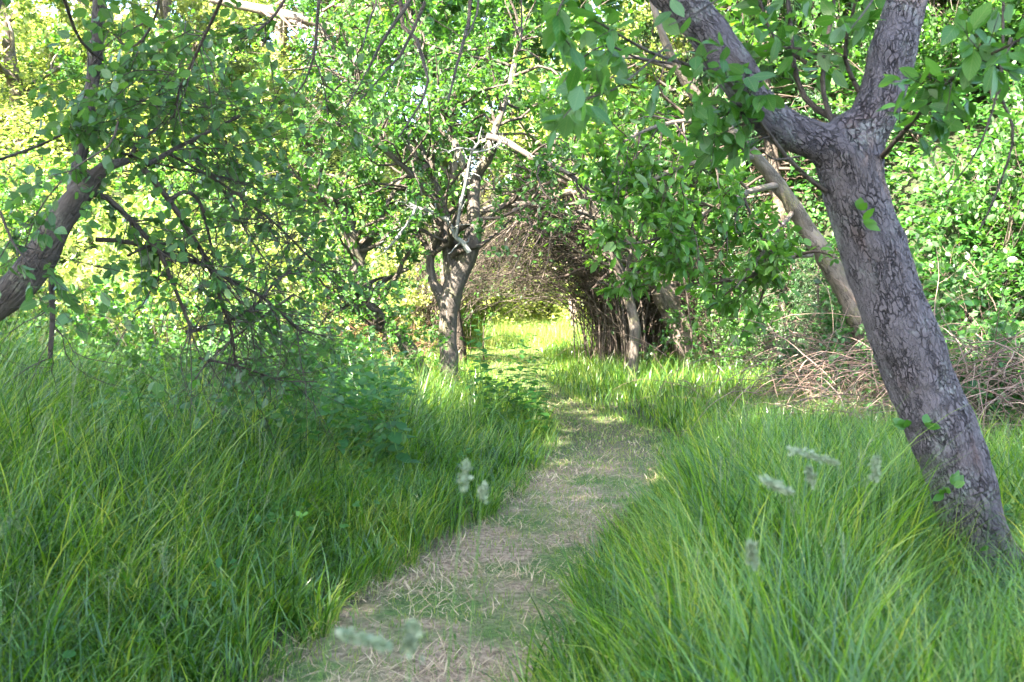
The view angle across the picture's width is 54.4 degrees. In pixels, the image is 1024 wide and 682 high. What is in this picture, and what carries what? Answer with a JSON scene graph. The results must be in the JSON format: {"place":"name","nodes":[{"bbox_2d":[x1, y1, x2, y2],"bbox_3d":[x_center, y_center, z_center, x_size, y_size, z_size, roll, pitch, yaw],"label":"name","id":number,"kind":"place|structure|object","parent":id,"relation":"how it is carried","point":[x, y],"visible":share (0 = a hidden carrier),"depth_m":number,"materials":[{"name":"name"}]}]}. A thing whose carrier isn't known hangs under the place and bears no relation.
{"place":"outdoors","nodes":[
{"label":"outdoors","id":0,"kind":"place"},
{"bbox_2d":[1,0,645,182],"label":"sky","id":1,"kind":"structure","parent":0,"point":[418,89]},
{"bbox_2d":[0,20,1023,681],"bbox_3d":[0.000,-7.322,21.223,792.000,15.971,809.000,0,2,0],"label":"ground","id":2,"kind":"structure","parent":0,"point":[492,624],"depth_m":5.98,"materials":[{"name":"soil"}]},
{"bbox_2d":[0,216,138,357],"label":"leafy shrub","id":3,"kind":"object","parent":2,"relation":"on","point":[93,290],"visible":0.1,"depth_m":10.55,"materials":[{"name":"green plant"}]},
{"bbox_2d":[0,0,169,149],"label":"broadleaf tree","id":4,"kind":"object","parent":2,"relation":"on","point":[7,38],"visible":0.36,"depth_m":23.83,"materials":[{"name":"leaf"},{"name":"dark bark"}]},
{"bbox_2d":[0,130,170,299],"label":"leafy shrub","id":5,"kind":"object","parent":2,"relation":"on","point":[5,193],"visible":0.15,"depth_m":18.25,"materials":[{"name":"green plant"}]},
{"bbox_2d":[0,314,208,422],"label":"leafy shrub","id":6,"kind":"object","parent":2,"relation":"on","point":[170,374],"visible":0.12,"depth_m":7.97,"materials":[{"name":"green plant"}]},
{"bbox_2d":[0,274,222,409],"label":"leafy shrub","id":7,"kind":"object","parent":2,"relation":"on","point":[127,348],"visible":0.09,"depth_m":9.14,"materials":[{"name":"green plant"}]},
{"bbox_2d":[8,0,280,138],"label":"broadleaf tree","id":8,"kind":"object","parent":2,"relation":"on","point":[183,6],"visible":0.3,"depth_m":26.31,"materials":[{"name":"green plant"}]},
{"bbox_2d":[0,182,296,355],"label":"leafy shrub","id":9,"kind":"object","parent":2,"relation":"on","point":[106,251],"visible":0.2,"depth_m":12.03,"materials":[{"name":"green plant"}]},
{"bbox_2d":[0,3,299,167],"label":"leafy shrub","id":10,"kind":"object","parent":2,"relation":"on","point":[69,67],"visible":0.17,"depth_m":23.45,"materials":[{"name":"green plant"}]},
{"bbox_2d":[21,183,323,359],"bbox_3d":[-4.838,-0.537,13.767,4.620,3.063,4.123,-2,3,-33],"label":"leafy shrub","id":11,"kind":"object","parent":2,"relation":"on","point":[132,199],"visible":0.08,"depth_m":12.92,"materials":[{"name":"green plant"}]},
{"bbox_2d":[76,0,293,68],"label":"broadleaf tree","id":12,"kind":"object","parent":2,"relation":"on","point":[172,11],"visible":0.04,"depth_m":34.60,"materials":[{"name":"green plant"}]},
{"bbox_2d":[81,130,292,283],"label":"leafy shrub","id":13,"kind":"object","parent":2,"relation":"on","point":[184,187],"visible":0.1,"depth_m":19.59,"materials":[{"name":"green plant"}]},
{"bbox_2d":[2,239,372,384],"bbox_3d":[-3.526,-0.010,10.468,3.492,2.190,2.565,-2,3,-42],"label":"leafy shrub","id":14,"kind":"object","parent":2,"relation":"on","point":[96,320],"visible":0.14,"depth_m":10.36,"materials":[{"name":"green plant"}]},
{"bbox_2d":[0,322,417,490],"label":"weed cover","id":15,"kind":"object","parent":2,"relation":"on","point":[350,399],"visible":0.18,"depth_m":6.82,"materials":[{"name":"green plant"}]},
{"bbox_2d":[0,0,424,480],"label":"old apple tree","id":16,"kind":"object","parent":2,"relation":"on","point":[27,275],"visible":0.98,"depth_m":5.70,"materials":[{"name":"green plant"}]},
{"bbox_2d":[148,300,365,411],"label":"leafy shrub","id":17,"kind":"object","parent":2,"relation":"on","point":[154,344],"visible":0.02,"depth_m":9.27,"materials":[{"name":"green plant"}]},
{"bbox_2d":[127,205,394,343],"bbox_3d":[-3.865,-0.594,15.243,4.123,3.063,4.620,0,2,-5],"label":"leafy shrub","id":18,"kind":"object","parent":2,"relation":"on","point":[325,282],"visible":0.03,"depth_m":15.11,"materials":[{"name":"green plant"}]},
{"bbox_2d":[197,1,332,86],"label":"broadleaf tree","id":19,"kind":"object","parent":2,"relation":"on","point":[257,39],"visible":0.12,"depth_m":35.14,"materials":[{"name":"green plant"}]},
{"bbox_2d":[145,258,409,408],"bbox_3d":[-2.272,0.196,10.097,2.451,2.099,2.704,2,3,45],"label":"leafy shrub","id":20,"kind":"object","parent":2,"relation":"on","point":[361,359],"visible":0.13,"depth_m":9.84,"materials":[{"name":"green plant"}]},
{"bbox_2d":[192,0,395,103],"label":"broadleaf tree","id":21,"kind":"object","parent":2,"relation":"on","point":[285,29],"visible":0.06,"depth_m":33.58,"materials":[{"name":"green plant"}]},
{"bbox_2d":[297,336,325,426],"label":"nettle","id":22,"kind":"object","parent":2,"relation":"on","point":[308,378],"visible":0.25,"depth_m":7.96,"materials":[{"name":"green plant"}]},
{"bbox_2d":[194,209,429,355],"bbox_3d":[-3.683,-0.835,18.247,5.040,3.341,4.498,-2,3,-42],"label":"leafy shrub","id":23,"kind":"object","parent":2,"relation":"on","point":[368,257],"visible":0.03,"depth_m":17.95,"materials":[{"name":"green plant"}]},
{"bbox_2d":[194,256,481,389],"bbox_3d":[-2.273,-0.034,12.523,3.274,2.053,2.405,-1,3,-25],"label":"leafy shrub","id":24,"kind":"object","parent":2,"relation":"on","point":[402,330],"visible":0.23,"depth_m":12.66,"materials":[{"name":"green plant"}]},
{"bbox_2d":[316,330,359,455],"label":"nettle","id":25,"kind":"object","parent":2,"relation":"on","point":[329,401],"visible":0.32,"depth_m":7.27,"materials":[{"name":"green plant"}]},
{"bbox_2d":[276,174,418,284],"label":"leafy shrub","id":26,"kind":"object","parent":2,"relation":"on","point":[358,208],"visible":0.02,"depth_m":24.68,"materials":[{"name":"green plant"}]},
{"bbox_2d":[215,82,486,380],"bbox_3d":[-1.994,-1.209,13.307,3.830,4.544,2.516,-1,2,-22],"label":"leaning apple tree","id":27,"kind":"object","parent":2,"relation":"on","point":[357,247],"visible":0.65,"depth_m":13.09,"materials":[{"name":"green plant"}]},
{"bbox_2d":[318,626,393,681],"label":"grass stalk","id":28,"kind":"object","parent":2,"relation":"on","point":[377,642],"depth_m":1.26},
{"bbox_2d":[347,363,377,471],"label":"nettle","id":29,"kind":"object","parent":2,"relation":"on","point":[359,373],"visible":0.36,"depth_m":7.47,"materials":[{"name":"green plant"}]},
{"bbox_2d":[0,0,736,344],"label":"bank shrub cover","id":30,"kind":"object","parent":2,"relation":"on","point":[34,74],"visible":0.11,"depth_m":25.86,"materials":[{"name":"green plant"}]},
{"bbox_2d":[361,331,401,430],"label":"nettle","id":31,"kind":"object","parent":2,"relation":"on","point":[381,368],"visible":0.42,"depth_m":8.17,"materials":[{"name":"green plant"}]},
{"bbox_2d":[360,335,427,486],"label":"nettle","id":32,"kind":"object","parent":2,"relation":"on","point":[395,438],"visible":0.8,"depth_m":6.97,"materials":[{"name":"green plant"}]},
{"bbox_2d":[375,365,416,474],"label":"nettle","id":33,"kind":"object","parent":2,"relation":"on","point":[401,425],"visible":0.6,"depth_m":7.43,"materials":[{"name":"green plant"}]},
{"bbox_2d":[397,617,423,681],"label":"grass stalk","id":34,"kind":"object","parent":2,"relation":"on","point":[412,633],"depth_m":1.16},
{"bbox_2d":[344,237,476,353],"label":"leafy shrub","id":35,"kind":"object","parent":2,"relation":"on","point":[414,299],"visible":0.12,"depth_m":22.87,"materials":[{"name":"green plant"}]},
{"bbox_2d":[290,287,561,394],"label":"leafy shrub","id":36,"kind":"object","parent":2,"relation":"on","point":[415,343],"visible":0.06,"depth_m":15.14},
{"bbox_2d":[368,243,515,331],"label":"leafy shrub","id":37,"kind":"object","parent":2,"relation":"on","point":[490,313],"visible":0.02,"depth_m":29.65,"materials":[{"name":"green plant"}]},
{"bbox_2d":[213,324,677,681],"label":"mown grass","id":38,"kind":"structure","parent":2,"relation":"on","point":[567,393],"depth_m":6.77,"materials":[{"name":"plant"}]},
{"bbox_2d":[338,0,558,166],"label":"overhanging tree","id":39,"kind":"object","parent":2,"relation":"on","point":[402,10],"visible":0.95,"depth_m":7.60,"materials":[{"name":"brown plant"}]},
{"bbox_2d":[232,0,670,392],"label":"forked apple tree","id":40,"kind":"object","parent":2,"relation":"on","point":[459,254],"visible":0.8,"depth_m":13.45,"materials":[{"name":"green plant"}]},
{"bbox_2d":[210,0,467,122],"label":"bare arching bough","id":41,"kind":"object","parent":40,"relation":"attached to","point":[289,17],"visible":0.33,"depth_m":15.17,"materials":[{"name":"brown plant"}]},
{"bbox_2d":[245,391,671,681],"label":"dry cuttings","id":42,"kind":"object","parent":2,"relation":"on","point":[439,663],"visible":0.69,"depth_m":5.29,"materials":[{"name":"plant"}]},
{"bbox_2d":[447,458,473,681],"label":"grass stalk","id":43,"kind":"object","parent":2,"relation":"on","point":[464,475],"depth_m":1.91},
{"bbox_2d":[358,0,565,214],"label":"broadleaf tree","id":44,"kind":"object","parent":2,"relation":"on","point":[454,166],"visible":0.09,"depth_m":41.12,"materials":[{"name":"green plant"}]},
{"bbox_2d":[373,192,556,359],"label":"arching dead shrub","id":45,"kind":"object","parent":2,"relation":"on","point":[429,309],"visible":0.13,"depth_m":23.42,"materials":[{"name":"brown plant"}]},
{"bbox_2d":[467,333,487,392],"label":"nettle","id":46,"kind":"object","parent":2,"relation":"on","point":[477,366],"visible":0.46,"depth_m":12.95,"materials":[{"name":"green plant"}]},
{"bbox_2d":[466,480,489,681],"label":"grass stalk","id":47,"kind":"object","parent":2,"relation":"on","point":[482,491],"depth_m":1.97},
{"bbox_2d":[464,316,494,415],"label":"nettle","id":48,"kind":"object","parent":2,"relation":"on","point":[484,365],"visible":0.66,"depth_m":11.21,"materials":[{"name":"green plant"}]},
{"bbox_2d":[251,0,712,367],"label":"orchard tree","id":49,"kind":"object","parent":2,"relation":"on","point":[457,7],"visible":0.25,"depth_m":19.34,"materials":[{"name":"green plant"}]},
{"bbox_2d":[468,338,499,419],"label":"nettle","id":50,"kind":"object","parent":2,"relation":"on","point":[489,378],"visible":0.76,"depth_m":11.03,"materials":[{"name":"green plant"}]},
{"bbox_2d":[473,368,498,431],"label":"nettle","id":51,"kind":"object","parent":2,"relation":"on","point":[486,406],"visible":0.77,"depth_m":10.08,"materials":[{"name":"green plant"}]},
{"bbox_2d":[492,359,512,403],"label":"nettle","id":52,"kind":"object","parent":2,"relation":"on","point":[501,372],"visible":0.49,"depth_m":12.82,"materials":[{"name":"green plant"}]},
{"bbox_2d":[420,224,590,349],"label":"dry meadow grass","id":53,"kind":"structure","parent":2,"relation":"on","point":[544,334],"depth_m":32.66,"materials":[{"name":"plant"}]},
{"bbox_2d":[495,328,518,418],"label":"nettle","id":54,"kind":"object","parent":2,"relation":"on","point":[499,384],"visible":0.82,"depth_m":11.71,"materials":[{"name":"green plant"}]},
{"bbox_2d":[0,302,1020,464],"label":"grass","id":55,"kind":"structure","parent":2,"relation":"on","point":[609,374],"depth_m":14.01,"materials":[{"name":"plant"}]},
{"bbox_2d":[0,268,1023,681],"bbox_3d":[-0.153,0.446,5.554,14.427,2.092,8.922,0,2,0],"label":"long grass","id":56,"kind":"structure","parent":2,"relation":"on","point":[604,584],"depth_m":4.41,"materials":[{"name":"plant"}]},
{"bbox_2d":[2,0,1023,598],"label":"plum tree","id":57,"kind":"object","parent":2,"relation":"on","point":[846,152],"visible":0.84,"depth_m":4.50,"materials":[{"name":"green plant"}]},
{"bbox_2d":[501,356,527,421],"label":"nettle","id":58,"kind":"object","parent":2,"relation":"on","point":[512,391],"visible":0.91,"depth_m":11.04,"materials":[{"name":"green plant"}]},
{"bbox_2d":[12,439,1023,681],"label":"weeds","id":59,"kind":"object","parent":2,"relation":"on","point":[218,561],"visible":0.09,"depth_m":4.45,"materials":[{"name":"green plant"}]},
{"bbox_2d":[507,330,531,404],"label":"nettle","id":60,"kind":"object","parent":2,"relation":"on","point":[521,351],"visible":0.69,"depth_m":12.78,"materials":[{"name":"green plant"}]},
{"bbox_2d":[411,1,635,201],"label":"broadleaf tree","id":61,"kind":"object","parent":2,"relation":"on","point":[491,96],"visible":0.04,"depth_m":41.74,"materials":[{"name":"green plant"}]},
{"bbox_2d":[508,327,540,420],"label":"nettle","id":62,"kind":"object","parent":2,"relation":"on","point":[522,404],"visible":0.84,"depth_m":11.12,"materials":[{"name":"green plant"}]},
{"bbox_2d":[516,347,541,414],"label":"nettle","id":63,"kind":"object","parent":2,"relation":"on","point":[521,402],"visible":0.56,"depth_m":12.09,"materials":[{"name":"green plant"}]},
{"bbox_2d":[521,355,544,419],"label":"nettle","id":64,"kind":"object","parent":2,"relation":"on","point":[531,389],"visible":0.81,"depth_m":11.39,"materials":[{"name":"green plant"}]},
{"bbox_2d":[511,266,555,311],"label":"leafy shrub","id":65,"kind":"object","parent":2,"relation":"on","point":[538,298],"visible":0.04,"depth_m":37.39,"materials":[{"name":"green plant"}]},
{"bbox_2d":[522,370,546,433],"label":"nettle","id":66,"kind":"object","parent":2,"relation":"on","point":[535,421],"visible":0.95,"depth_m":10.45,"materials":[{"name":"green plant"}]},
{"bbox_2d":[523,362,547,410],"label":"nettle","id":67,"kind":"object","parent":2,"relation":"on","point":[538,389],"visible":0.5,"depth_m":12.36,"materials":[{"name":"green plant"}]},
{"bbox_2d":[524,357,554,434],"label":"nettle","id":68,"kind":"object","parent":2,"relation":"on","point":[533,385],"visible":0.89,"depth_m":10.82,"materials":[{"name":"green plant"}]},
{"bbox_2d":[531,352,551,419],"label":"nettle","id":69,"kind":"object","parent":2,"relation":"on","point":[540,386],"visible":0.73,"depth_m":11.75,"materials":[{"name":"green plant"}]},
{"bbox_2d":[535,352,558,434],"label":"nettle","id":70,"kind":"object","parent":2,"relation":"on","point":[547,417],"visible":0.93,"depth_m":10.85,"materials":[{"name":"green plant"}]},
{"bbox_2d":[448,0,655,329],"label":"broadleaf tree","id":71,"kind":"object","parent":2,"relation":"on","point":[508,130],"visible":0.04,"depth_m":32.55,"materials":[{"name":"green plant"}]},
{"bbox_2d":[402,21,711,371],"bbox_3d":[1.401,-2.455,18.105,6.479,6.773,3.863,-1,2,-22],"label":"mossy leaning tree","id":72,"kind":"object","parent":2,"relation":"on","point":[664,300],"visible":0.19,"depth_m":17.90,"materials":[{"name":"green plant"}]},
{"bbox_2d":[401,155,752,375],"bbox_3d":[1.269,-1.611,20.227,7.077,4.642,8.149,0,2,0],"label":"arching dead shrub","id":73,"kind":"object","parent":2,"relation":"on","point":[618,343],"visible":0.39,"depth_m":19.63,"materials":[{"name":"brown plant"}]},
{"bbox_2d":[528,133,679,379],"bbox_3d":[1.636,-1.195,16.551,2.780,4.468,2.488,2,3,42],"label":"thin plum tree","id":74,"kind":"object","parent":2,"relation":"on","point":[632,314],"visible":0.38,"depth_m":16.70,"materials":[{"name":"green plant"}]},
{"bbox_2d":[566,4,689,236],"bbox_3d":[4.136,-4.890,26.769,5.697,8.721,4.996,1,3,25],"label":"tree","id":75,"kind":"object","parent":2,"relation":"on","point":[645,35],"visible":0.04,"depth_m":26.57,"materials":[{"name":"green plant"}]},
{"bbox_2d":[550,207,761,366],"bbox_3d":[3.686,-1.226,22.247,6.039,3.998,7.291,0,2,0],"label":"arching dead shrub","id":76,"kind":"object","parent":2,"relation":"on","point":[678,298],"visible":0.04,"depth_m":21.39,"materials":[{"name":"brown plant"}]},
{"bbox_2d":[571,0,747,132],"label":"broadleaf tree","id":77,"kind":"object","parent":2,"relation":"on","point":[678,46],"visible":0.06,"depth_m":25.45,"materials":[{"name":"green plant"}]},
{"bbox_2d":[514,0,882,382],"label":"pale barked tree","id":78,"kind":"object","parent":2,"relation":"on","point":[763,262],"visible":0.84,"depth_m":11.66,"materials":[{"name":"green plant"}]},
{"bbox_2d":[544,64,862,372],"bbox_3d":[4.458,-2.902,20.396,7.908,7.989,4.159,0,2,0],"label":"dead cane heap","id":79,"kind":"object","parent":2,"relation":"on","point":[664,329],"visible":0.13,"depth_m":19.92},
{"bbox_2d":[639,264,817,382],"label":"leafy shrub","id":80,"kind":"object","parent":2,"relation":"on","point":[675,320],"visible":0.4,"depth_m":17.73,"materials":[{"name":"green plant"}]},
{"bbox_2d":[646,0,810,199],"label":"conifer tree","id":81,"kind":"object","parent":2,"relation":"on","point":[708,86],"visible":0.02,"depth_m":22.73,"materials":[{"name":"green plant"}]},
{"bbox_2d":[705,230,780,373],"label":"leafy shrub","id":82,"kind":"object","parent":2,"relation":"on","point":[748,296],"visible":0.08,"depth_m":18.20,"materials":[{"name":"green plant"}]},
{"bbox_2d":[744,538,765,681],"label":"grass stalk","id":83,"kind":"object","parent":2,"relation":"on","point":[752,552],"depth_m":1.61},
{"bbox_2d":[722,474,794,681],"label":"grass stalk","id":84,"kind":"object","parent":2,"relation":"on","point":[776,485],"depth_m":1.81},
{"bbox_2d":[571,264,976,415],"bbox_3d":[3.881,0.022,13.441,5.778,2.645,4.314,2,3,42],"label":"dead cane heap","id":85,"kind":"object","parent":2,"relation":"on","point":[786,337],"visible":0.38,"depth_m":13.53,"materials":[{"name":"wood"}]},
{"bbox_2d":[650,0,912,295],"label":"leafy tree","id":86,"kind":"object","parent":2,"relation":"on","point":[766,147],"visible":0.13,"depth_m":19.14,"materials":[{"name":"green plant"}]},
{"bbox_2d":[732,223,833,389],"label":"leafy shrub","id":87,"kind":"object","parent":2,"relation":"on","point":[795,283],"visible":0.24,"depth_m":16.40,"materials":[{"name":"green plant"}]},
{"bbox_2d":[726,445,840,681],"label":"grass stalk","id":88,"kind":"object","parent":2,"relation":"on","point":[816,457],"depth_m":1.91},
{"bbox_2d":[731,299,836,372],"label":"bramble bush","id":89,"kind":"object","parent":2,"relation":"on","point":[773,311],"visible":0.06,"depth_m":17.31,"materials":[{"name":"green plant"}]},
{"bbox_2d":[725,0,876,146],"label":"broadleaf tree","id":90,"kind":"object","parent":2,"relation":"on","point":[784,9],"visible":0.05,"depth_m":20.83,"materials":[{"name":"green plant"}]},
{"bbox_2d":[762,257,843,392],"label":"leafy shrub","id":91,"kind":"object","parent":2,"relation":"on","point":[806,290],"visible":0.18,"depth_m":15.21,"materials":[{"name":"green plant"}]},
{"bbox_2d":[803,464,824,681],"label":"grass stalk","id":92,"kind":"object","parent":2,"relation":"on","point":[809,472],"depth_m":2.02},
{"bbox_2d":[652,246,1010,435],"bbox_3d":[3.978,0.111,11.479,4.568,2.530,4.268,0,2,11],"label":"dead cane heap","id":93,"kind":"object","parent":2,"relation":"on","point":[820,374],"visible":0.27,"depth_m":11.20,"materials":[{"name":"wood"}]},
{"bbox_2d":[654,0,1023,371],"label":"bramble cover","id":94,"kind":"object","parent":2,"relation":"on","point":[893,176],"visible":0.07,"depth_m":15.94,"materials":[{"name":"green plant"}]},
{"bbox_2d":[865,454,882,681],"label":"grass stalk","id":95,"kind":"object","parent":2,"relation":"on","point":[875,470],"depth_m":2.01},
{"bbox_2d":[733,261,1023,447],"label":"dead cane heap","id":96,"kind":"object","parent":2,"relation":"on","point":[876,382],"visible":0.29,"depth_m":9.51,"materials":[{"name":"wood"}]},
{"bbox_2d":[766,273,1023,401],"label":"bramble bush","id":97,"kind":"object","parent":2,"relation":"on","point":[831,321],"visible":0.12,"depth_m":13.37,"materials":[{"name":"brown plant"}]},
{"bbox_2d":[773,0,1023,141],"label":"leafy shrub","id":98,"kind":"object","parent":2,"relation":"on","point":[929,34],"visible":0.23,"depth_m":17.10,"materials":[{"name":"green plant"}]},
{"bbox_2d":[790,60,1023,302],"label":"leafy shrub","id":99,"kind":"object","parent":2,"relation":"on","point":[979,190],"visible":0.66,"depth_m":13.88,"materials":[{"name":"green plant"}]},
{"bbox_2d":[804,250,1023,455],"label":"dead cane heap","id":100,"kind":"object","parent":2,"relation":"on","point":[999,351],"visible":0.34,"depth_m":8.79,"materials":[{"name":"wood"}]},
{"bbox_2d":[811,316,1023,414],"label":"bramble bush","id":101,"kind":"object","parent":2,"relation":"on","point":[860,330],"visible":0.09,"depth_m":11.32,"materials":[{"name":"brown plant"}]},
{"bbox_2d":[828,293,1023,434],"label":"bramble bush","id":102,"kind":"object","parent":2,"relation":"on","point":[1003,325],"visible":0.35,"depth_m":9.61,"materials":[{"name":"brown plant"}]},
{"bbox_2d":[831,0,1023,103],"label":"leafy shrub","id":103,"kind":"object","parent":2,"relation":"on","point":[1014,3],"visible":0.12,"depth_m":16.49,"materials":[{"name":"green plant"}]},
{"bbox_2d":[836,0,1023,76],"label":"broadleaf tree","id":104,"kind":"object","parent":2,"relation":"on","point":[973,5],"visible":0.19,"depth_m":16.90,"materials":[{"name":"green plant"}]},
{"bbox_2d":[898,215,1023,371],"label":"bramble bush","id":105,"kind":"object","parent":2,"relation":"on","point":[927,278],"visible":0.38,"depth_m":13.31,"materials":[{"name":"green plant"}]},
{"bbox_2d":[973,77,1023,176],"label":"orchard tree","id":106,"kind":"object","parent":2,"relation":"on","point":[1021,135],"visible":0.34,"depth_m":13.36,"materials":[{"name":"green plant"}]},
{"bbox_2d":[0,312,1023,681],"bbox_3d":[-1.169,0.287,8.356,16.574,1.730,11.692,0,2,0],"label":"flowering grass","id":107,"kind":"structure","parent":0,"point":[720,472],"depth_m":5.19,"materials":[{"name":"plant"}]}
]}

